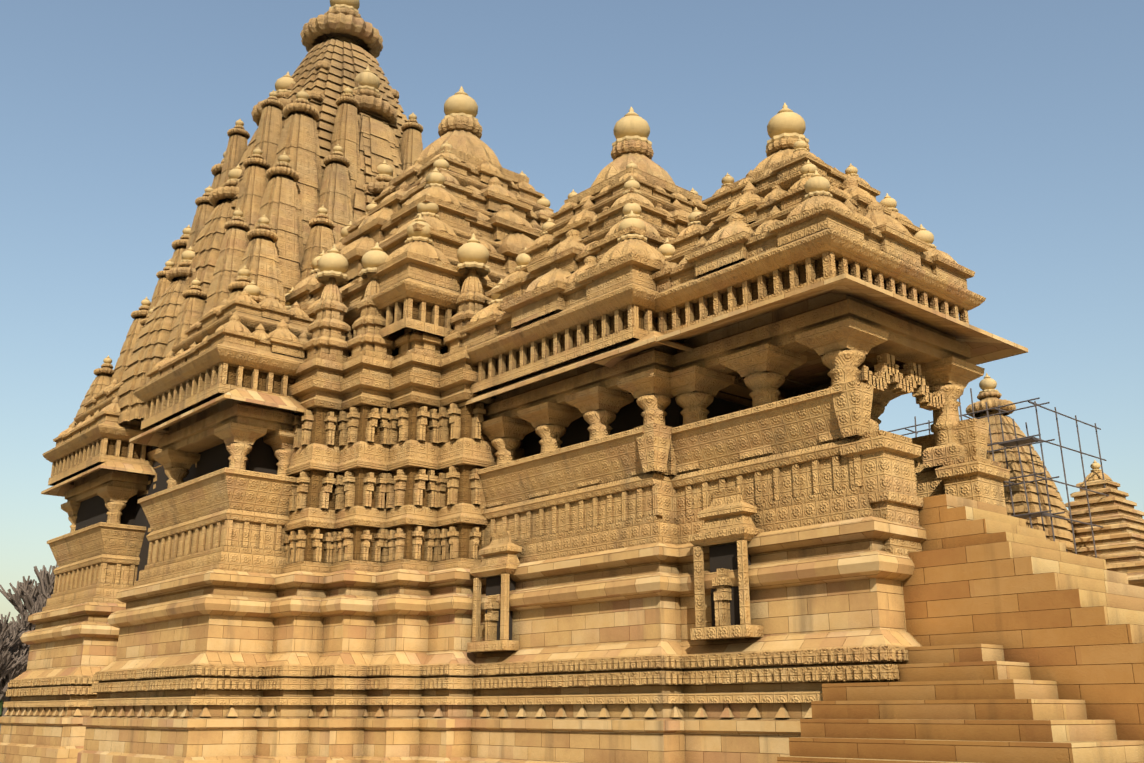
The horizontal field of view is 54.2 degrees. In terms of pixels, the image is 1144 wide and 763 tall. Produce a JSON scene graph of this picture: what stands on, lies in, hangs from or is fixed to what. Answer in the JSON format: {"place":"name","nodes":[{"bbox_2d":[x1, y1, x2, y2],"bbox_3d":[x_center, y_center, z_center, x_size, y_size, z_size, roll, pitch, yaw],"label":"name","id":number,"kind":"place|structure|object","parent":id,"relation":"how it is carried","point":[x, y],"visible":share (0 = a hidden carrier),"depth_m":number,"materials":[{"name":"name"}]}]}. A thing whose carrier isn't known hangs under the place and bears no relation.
{"place":"outdoors","nodes":[
{"label":"outdoors","id":0,"kind":"place"},
{"bbox_2d":[0,0,1027,762],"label":"temple","id":1,"kind":"structure","parent":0,"point":[384,438],"depth_m":26.98,"materials":[{"name":"stone"}]},
{"bbox_2d":[0,0,1143,622],"label":"sky","id":2,"kind":"structure","parent":0,"point":[1011,131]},
{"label":"platform","id":3,"kind":"structure","parent":0,"visible":0},
{"bbox_2d":[777,494,1143,762],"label":"stairs","id":4,"kind":"structure","parent":3,"relation":"on","point":[1031,642],"depth_m":18.00,"materials":[{"name":"stone"}]},
{"bbox_2d":[887,388,1108,557],"bbox_3d":[22.668,9.838,58.842,8.143,18.515,9.727,14,-21,-39],"label":"scaffolding","id":5,"kind":"object","parent":3,"relation":"on","point":[1020,442],"visible":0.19,"depth_m":56.32,"materials":[{"name":"grey metal"}]},
{"bbox_2d":[966,373,1143,586],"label":"background temple towers","id":6,"kind":"structure","parent":3,"relation":"on","point":[1119,535],"depth_m":58.30,"materials":[{"name":"stone"}]},
{"label":"terrain ground","id":7,"kind":"structure","parent":0,"visible":0},
{"bbox_2d":[0,563,57,730],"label":"trees","id":8,"kind":"object","parent":7,"relation":"on","point":[14,651],"visible":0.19,"depth_m":75.74,"materials":[{"name":"grey plant"}]}
]}

